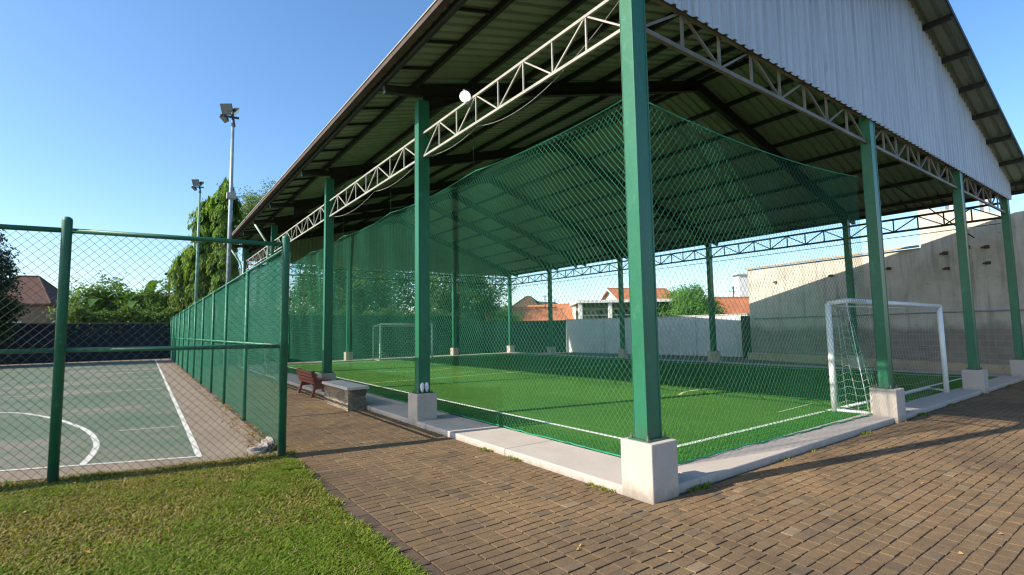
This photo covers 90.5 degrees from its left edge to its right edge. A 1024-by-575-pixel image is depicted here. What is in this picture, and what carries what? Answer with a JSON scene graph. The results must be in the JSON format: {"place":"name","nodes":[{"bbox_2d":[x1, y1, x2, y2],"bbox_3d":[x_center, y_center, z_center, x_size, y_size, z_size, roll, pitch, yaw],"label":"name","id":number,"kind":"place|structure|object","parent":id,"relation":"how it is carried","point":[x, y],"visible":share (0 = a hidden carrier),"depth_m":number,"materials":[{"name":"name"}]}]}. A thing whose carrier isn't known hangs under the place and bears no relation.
{"place":"outdoors","nodes":[
{"label":"outdoors","id":0,"kind":"place"},
{"bbox_2d":[0,464,313,568],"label":"lawn","id":1,"kind":"structure","parent":0,"point":[97,527],"depth_m":4.30,"materials":[{"name":"plant"}]},
{"bbox_2d":[0,216,289,486],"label":"chain link fence","id":2,"kind":"object","parent":1,"relation":"on","point":[59,349],"visible":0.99,"depth_m":5.97,"materials":[{"name":"green metal"}]},
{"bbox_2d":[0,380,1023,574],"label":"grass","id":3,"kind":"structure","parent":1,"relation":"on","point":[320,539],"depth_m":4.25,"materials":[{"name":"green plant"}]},
{"bbox_2d":[0,0,1023,313],"label":"sky","id":4,"kind":"structure","parent":0,"point":[110,110],"materials":[{"name":"blue"}]},
{"bbox_2d":[237,352,903,369],"bbox_3d":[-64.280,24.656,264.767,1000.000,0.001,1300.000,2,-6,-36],"label":"ground","id":5,"kind":"structure","parent":0,"point":[682,357],"depth_m":26.72,"materials":[{"name":"grey concrete"}]},
{"bbox_2d":[0,229,32,348],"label":"dark tree","id":6,"kind":"object","parent":5,"relation":"on","point":[5,310],"visible":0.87,"depth_m":28.54,"materials":[{"name":"green plant"}]},
{"bbox_2d":[4,275,75,322],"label":"house","id":7,"kind":"structure","parent":5,"relation":"on","point":[41,293],"depth_m":48.67,"materials":[{"name":"brown ceramic"}]},
{"bbox_2d":[42,275,114,322],"bbox_3d":[-33.038,2.281,39.122,4.572,6.402,4.318,2,-6,-36],"label":"leafy shrub","id":8,"kind":"object","parent":5,"relation":"on","point":[70,291],"visible":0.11,"depth_m":38.48,"materials":[{"name":"green plant"}]},
{"bbox_2d":[0,322,170,364],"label":"court back wall","id":9,"kind":"structure","parent":5,"relation":"on","point":[78,341],"depth_m":33.23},
{"bbox_2d":[67,305,181,339],"bbox_3d":[-26.392,2.417,34.925,6.688,2.354,3.080,2,-6,-36],"label":"hedge","id":10,"kind":"object","parent":9,"relation":"on","point":[117,319],"visible":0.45,"depth_m":34.42,"materials":[{"name":"green plant"}]},
{"bbox_2d":[69,270,141,315],"bbox_3d":[-29.695,2.017,38.650,5.852,6.745,4.724,0,-5,-15],"label":"leafy shrub","id":11,"kind":"object","parent":5,"relation":"on","point":[97,292],"visible":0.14,"depth_m":37.51,"materials":[{"name":"green plant"}]},
{"bbox_2d":[69,288,141,307],"bbox_3d":[-29.793,2.601,37.621,4.567,5.199,5.116,-3,-5,28],"label":"banana plant","id":12,"kind":"object","parent":5,"relation":"on","point":[92,298],"visible":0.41,"depth_m":36.76,"materials":[{"name":"green plant"}]},
{"bbox_2d":[98,280,168,308],"bbox_3d":[-28.152,2.409,38.360,4.990,5.652,5.583,2,-6,-36],"label":"banana plant","id":13,"kind":"object","parent":5,"relation":"on","point":[151,283],"visible":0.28,"depth_m":37.54,"materials":[{"name":"green plant"}]},
{"bbox_2d":[108,294,164,310],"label":"banana plant","id":14,"kind":"object","parent":5,"relation":"on","point":[132,296],"visible":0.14,"depth_m":37.27,"materials":[{"name":"green plant"}]},
{"bbox_2d":[0,358,276,483],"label":"court apron","id":15,"kind":"object","parent":5,"relation":"on","point":[191,423],"visible":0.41,"depth_m":8.25,"materials":[{"name":"concrete"}]},
{"bbox_2d":[0,360,194,469],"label":"court surface","id":16,"kind":"object","parent":15,"relation":"on","point":[38,440],"visible":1,"depth_m":10.30,"materials":[{"name":"green paint"}]},
{"bbox_2d":[0,412,99,464],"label":"court arc line","id":17,"kind":"object","parent":16,"relation":"on","point":[89,457],"visible":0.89,"depth_m":8.02,"materials":[{"name":"white paint"}]},
{"bbox_2d":[13,388,173,430],"bbox_3d":[-10.549,2.676,10.937,5.310,0.001,8.854,2,-6,-36],"label":"court faint line","id":18,"kind":"object","parent":16,"relation":"on","point":[106,391],"visible":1,"depth_m":13.80,"materials":[{"name":"white paint"}]},
{"bbox_2d":[0,456,200,470],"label":"court baseline","id":19,"kind":"object","parent":16,"relation":"on","point":[103,463],"visible":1,"depth_m":6.41,"materials":[{"name":"white paint"}]},
{"bbox_2d":[155,360,201,455],"bbox_3d":[-13.685,3.471,19.906,0.077,0.001,32.730,2,-6,-36],"label":"court sideline","id":20,"kind":"object","parent":16,"relation":"on","point":[197,452],"visible":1,"depth_m":9.06,"materials":[{"name":"white paint"}]},
{"bbox_2d":[247,446,267,454],"bbox_3d":[-3.408,2.182,6.794,0.250,0.130,0.177,2,-6,-36],"label":"rubble lump","id":21,"kind":"object","parent":15,"relation":"on","point":[263,449],"visible":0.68,"depth_m":6.74,"materials":[{"name":"grey stone"}]},
{"bbox_2d":[258,441,270,451],"bbox_3d":[-3.388,2.189,6.947,0.155,0.163,0.198,2,-6,-36],"label":"rubble lump","id":22,"kind":"object","parent":15,"relation":"on","point":[266,444],"visible":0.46,"depth_m":6.92,"materials":[{"name":"grey stone"}]},
{"bbox_2d":[261,436,274,448],"bbox_3d":[-3.416,2.192,7.127,0.182,0.186,0.232,2,-6,-36],"label":"rubble lump","id":23,"kind":"object","parent":15,"relation":"on","point":[271,440],"visible":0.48,"depth_m":7.09,"materials":[{"name":"grey stone"}]},
{"bbox_2d":[112,278,172,317],"bbox_3d":[-27.388,2.201,38.121,4.813,6.217,4.833,-2,-5,9],"label":"leafy shrub","id":24,"kind":"object","parent":5,"relation":"on","point":[156,303],"visible":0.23,"depth_m":37.31,"materials":[{"name":"green plant"}]},
{"bbox_2d":[158,285,183,308],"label":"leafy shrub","id":25,"kind":"object","parent":5,"relation":"on","point":[165,305],"visible":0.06,"depth_m":37.85,"materials":[{"name":"green plant"}]},
{"bbox_2d":[164,245,194,310],"bbox_3d":[-24.449,0.942,38.342,3.180,8.650,3.064,2,-6,-36],"label":"columnar tree","id":26,"kind":"object","parent":5,"relation":"on","point":[177,279],"visible":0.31,"depth_m":37.62,"materials":[{"name":"green plant"}]},
{"bbox_2d":[191,179,203,303],"bbox_3d":[-19.473,-1.057,31.152,0.684,11.285,0.542,2,-6,-36],"label":"floodlight mast","id":27,"kind":"object","parent":5,"relation":"on","point":[196,183],"visible":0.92,"depth_m":31.41,"materials":[{"name":"grey metal"}]},
{"bbox_2d":[183,196,214,305],"bbox_3d":[-22.864,-0.908,37.877,2.905,12.209,2.990,2,-6,-36],"label":"columnar tree","id":28,"kind":"object","parent":5,"relation":"on","point":[205,224],"visible":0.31,"depth_m":37.34,"materials":[{"name":"green plant"}]},
{"bbox_2d":[204,177,242,294],"bbox_3d":[-21.278,-1.627,37.424,2.692,13.516,2.560,2,-6,-36],"label":"columnar tree","id":29,"kind":"object","parent":5,"relation":"on","point":[218,206],"visible":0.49,"depth_m":37.03,"materials":[{"name":"green plant"}]},
{"bbox_2d":[219,103,238,376],"bbox_3d":[-10.806,-1.790,19.171,0.684,10.485,0.542,2,-6,-36],"label":"floodlight mast","id":30,"kind":"object","parent":5,"relation":"on","point":[227,109],"visible":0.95,"depth_m":19.41,"materials":[{"name":"grey metal"}]},
{"bbox_2d":[169,249,290,443],"bbox_3d":[-13.450,2.217,21.196,0.106,2.920,35.584,2,-6,-36],"label":"screened fence","id":31,"kind":"object","parent":5,"relation":"on","point":[270,332],"visible":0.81,"depth_m":10.46,"materials":[{"name":"green metal"}]},
{"bbox_2d":[213,177,279,263],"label":"feathery tree","id":32,"kind":"object","parent":5,"relation":"on","point":[247,207],"visible":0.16,"depth_m":43.66,"materials":[{"name":"green plant"}]},
{"bbox_2d":[289,264,367,314],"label":"broad tree","id":33,"kind":"object","parent":5,"relation":"on","point":[314,289],"visible":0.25,"depth_m":44.67,"materials":[{"name":"green plant"}]},
{"bbox_2d":[314,266,407,311],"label":"broad tree","id":34,"kind":"object","parent":5,"relation":"on","point":[365,288],"visible":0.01,"depth_m":54.20,"materials":[{"name":"green plant"}]},
{"bbox_2d":[289,305,451,317],"bbox_3d":[-10.080,2.103,30.563,15.178,2.126,2.030,2,-6,-36],"label":"hedge","id":35,"kind":"object","parent":5,"relation":"on","point":[358,313],"visible":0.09,"depth_m":31.57,"materials":[{"name":"green plant"}]},
{"bbox_2d":[320,266,447,314],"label":"broad tree","id":36,"kind":"object","parent":5,"relation":"on","point":[380,291],"visible":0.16,"depth_m":45.07,"materials":[{"name":"green plant"}]},
{"bbox_2d":[409,271,518,321],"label":"broad tree","id":37,"kind":"object","parent":5,"relation":"on","point":[480,298],"visible":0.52,"depth_m":42.54,"materials":[{"name":"green plant"}]},
{"bbox_2d":[482,303,525,320],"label":"leafy shrub","id":38,"kind":"object","parent":5,"relation":"on","point":[514,318],"visible":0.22,"depth_m":41.71,"materials":[{"name":"green plant"}]},
{"bbox_2d":[483,307,565,320],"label":"house","id":39,"kind":"structure","parent":5,"relation":"on","point":[534,318],"depth_m":44.68,"materials":[{"name":"orange ceramic"}]},
{"bbox_2d":[512,296,540,306],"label":"house","id":40,"kind":"structure","parent":5,"relation":"on","point":[528,299],"depth_m":51.55,"materials":[{"name":"brown ceramic"}]},
{"bbox_2d":[527,303,572,318],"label":"house","id":41,"kind":"structure","parent":5,"relation":"on","point":[566,309],"depth_m":46.61,"materials":[{"name":"orange ceramic"}]},
{"bbox_2d":[458,313,748,356],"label":"yard wall","id":42,"kind":"structure","parent":5,"relation":"on","point":[583,329],"depth_m":33.73,"materials":[{"name":"concrete"}]},
{"bbox_2d":[570,299,680,318],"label":"veranda building","id":43,"kind":"structure","parent":5,"relation":"on","point":[608,307],"depth_m":40.47,"materials":[{"name":"white paint"}]},
{"bbox_2d":[263,353,997,458],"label":"turf","id":44,"kind":"structure","parent":5,"relation":"on","point":[918,379],"depth_m":12.36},
{"bbox_2d":[373,323,432,360],"bbox_3d":[-5.989,2.943,27.844,3.099,1.972,1.170,2,-6,-36],"label":"football goal","id":45,"kind":"object","parent":44,"relation":"on","point":[380,344],"visible":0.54,"depth_m":27.58,"materials":[{"name":"white metal"}]},
{"bbox_2d":[377,363,811,411],"bbox_3d":[3.651,2.736,15.287,13.120,0.001,11.568,2,-6,-36],"label":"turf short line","id":46,"kind":"object","parent":44,"relation":"on","point":[573,367],"visible":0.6,"depth_m":17.16,"materials":[{"name":"white paint"}]},
{"bbox_2d":[377,393,858,461],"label":"turf fibres","id":47,"kind":"object","parent":44,"relation":"on","point":[728,436],"visible":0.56,"depth_m":7.29,"materials":[{"name":"green plastic"}]},
{"bbox_2d":[290,354,956,438],"bbox_3d":[0.981,3.084,18.960,13.275,0.001,21.510,2,-6,-36],"label":"turf sideline","id":48,"kind":"object","parent":44,"relation":"on","point":[547,422],"visible":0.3,"depth_m":9.63,"materials":[{"name":"white paint"}]},
{"bbox_2d":[291,354,961,446],"bbox_3d":[0.993,3.082,18.944,13.120,0.001,21.625,2,-6,-36],"label":"turf goal line","id":49,"kind":"object","parent":44,"relation":"on","point":[781,420],"visible":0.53,"depth_m":8.21,"materials":[{"name":"white paint"}]},
{"bbox_2d":[825,298,949,413],"bbox_3d":[7.743,1.257,10.205,4.931,1.979,0.577,2,-6,-36],"label":"football goal","id":50,"kind":"object","parent":44,"relation":"on","point":[938,308],"visible":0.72,"depth_m":9.28,"materials":[{"name":"white metal"}]},
{"bbox_2d":[239,352,1023,500],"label":"kerb","id":51,"kind":"structure","parent":5,"relation":"on","point":[587,466],"depth_m":6.78,"materials":[{"name":"grey concrete"}]},
{"bbox_2d":[263,281,506,362],"bbox_3d":[-6.330,1.919,29.137,14.820,4.225,0.036,2,-6,-36],"label":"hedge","id":52,"kind":"object","parent":51,"relation":"on","point":[399,318],"visible":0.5,"depth_m":28.98,"materials":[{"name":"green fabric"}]},
{"bbox_2d":[600,288,670,309],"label":"house","id":53,"kind":"structure","parent":5,"relation":"on","point":[626,292],"depth_m":61.35,"materials":[{"name":"white paint"}]},
{"bbox_2d":[656,277,728,315],"bbox_3d":[14.246,2.041,40.150,5.733,5.524,5.723,2,-6,-36],"label":"round tree","id":54,"kind":"object","parent":5,"relation":"on","point":[696,306],"visible":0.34,"depth_m":39.11,"materials":[{"name":"green plant"}]},
{"bbox_2d":[715,297,749,313],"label":"house","id":55,"kind":"structure","parent":5,"relation":"on","point":[729,302],"depth_m":42.87,"materials":[{"name":"orange ceramic"}]},
{"bbox_2d":[730,273,748,296],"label":"white tower","id":56,"kind":"structure","parent":5,"relation":"on","point":[740,279],"depth_m":59.65,"materials":[{"name":"paint"}]},
{"bbox_2d":[741,316,751,357],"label":"wooden gate","id":57,"kind":"structure","parent":5,"relation":"on","point":[748,347],"depth_m":26.33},
{"bbox_2d":[745,209,1023,374],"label":"cement building","id":58,"kind":"structure","parent":5,"relation":"on","point":[928,272],"depth_m":18.16,"materials":[{"name":"grey concrete"}]},
{"bbox_2d":[931,199,989,211],"bbox_3d":[15.725,-3.354,18.034,1.700,2.350,1.357,1,-5,-19],"label":"rooftop room","id":59,"kind":"object","parent":58,"relation":"on","point":[985,209],"depth_m":17.66,"materials":[{"name":"white paint"}]},
{"bbox_2d":[173,360,1023,574],"bbox_3d":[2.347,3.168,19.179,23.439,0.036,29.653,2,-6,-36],"label":"paving","id":60,"kind":"structure","parent":0,"point":[537,495],"depth_m":4.57,"materials":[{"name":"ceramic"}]},
{"bbox_2d":[296,368,331,397],"bbox_3d":[-5.171,2.458,13.252,0.552,0.659,1.500,2,-6,-36],"label":"park bench","id":61,"kind":"object","parent":60,"relation":"on","point":[305,378],"visible":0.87,"depth_m":12.79,"materials":[{"name":"brown paint"}]},
{"bbox_2d":[198,314,458,364],"bbox_3d":[-9.747,2.902,30.057,15.080,2.703,0.140,2,-6,-36],"label":"corrugated fence","id":62,"kind":"object","parent":60,"relation":"on","point":[361,320],"visible":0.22,"depth_m":30.66,"materials":[{"name":"metal"}]},
{"bbox_2d":[322,380,368,410],"bbox_3d":[-3.665,2.341,11.084,0.460,0.485,1.800,2,-6,-36],"label":"stone bench","id":63,"kind":"object","parent":60,"relation":"on","point":[345,395],"visible":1,"depth_m":10.56,"materials":[{"name":"grey stone"}]},
{"bbox_2d":[12,362,1004,573],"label":"fallen leaves","id":64,"kind":"object","parent":60,"relation":"on","point":[253,435],"visible":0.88,"depth_m":5.22,"materials":[{"name":"brown plant"}]},
{"bbox_2d":[223,0,1023,504],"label":"sports hall","id":65,"kind":"structure","parent":60,"relation":"on","point":[893,106],"depth_m":12.20,"materials":[{"name":"green paint"}]},
{"bbox_2d":[332,166,414,216],"bbox_3d":[-3.287,-2.050,11.577,0.011,0.206,5.402,2,-6,-36],"label":"power cable","id":66,"kind":"object","parent":65,"relation":"hanging from","point":[373,192],"visible":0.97,"depth_m":11.31,"materials":[{"name":"black rubber"}]},
{"bbox_2d":[420,383,423,391],"bbox_3d":[-1.546,1.724,8.753,0.074,0.170,0.058,2,-6,-36],"label":"shoe","id":67,"kind":"object","parent":65,"relation":"on","point":[422,387],"visible":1,"depth_m":8.73,"materials":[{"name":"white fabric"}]},
{"bbox_2d":[425,382,428,391],"bbox_3d":[-1.477,1.727,8.803,0.074,0.170,0.058,2,-6,-36],"label":"shoe","id":68,"kind":"object","parent":65,"relation":"on","point":[426,386],"visible":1,"depth_m":8.78,"materials":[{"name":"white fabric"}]},
{"bbox_2d":[258,81,660,456],"bbox_3d":[-5.395,-0.128,15.318,0.107,5.998,23.826,2,-6,-36],"label":"side net","id":69,"kind":"object","parent":65,"relation":"hanging from","point":[312,325],"visible":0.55,"depth_m":8.66,"materials":[{"name":"green fabric"}]},
{"bbox_2d":[460,89,470,104],"bbox_3d":[-0.724,-2.955,7.847,0.170,0.264,0.170,-2,-5,16],"label":"globe lamp","id":70,"kind":"object","parent":65,"relation":"attached to","point":[465,96],"visible":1,"depth_m":7.80,"materials":[{"name":"white glass"}]},
{"bbox_2d":[428,1,618,155],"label":"power cable","id":71,"kind":"object","parent":65,"relation":"hanging from","point":[537,95],"visible":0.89,"depth_m":6.57,"materials":[{"name":"black rubber"}]},
{"bbox_2d":[509,223,1000,287],"bbox_3d":[6.955,-0.900,24.430,0.023,0.062,24.300,2,-6,-36],"label":"power cable","id":72,"kind":"object","parent":65,"relation":"hanging from","point":[793,251],"visible":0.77,"depth_m":18.79,"materials":[{"name":"black rubber"}]},
{"bbox_2d":[649,102,873,463],"bbox_3d":[3.829,0.004,7.169,5.436,4.087,0.098,2,-6,-34],"label":"gable net","id":73,"kind":"object","parent":65,"relation":"hanging from","point":[778,436],"visible":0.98,"depth_m":6.87,"materials":[{"name":"green fabric"}]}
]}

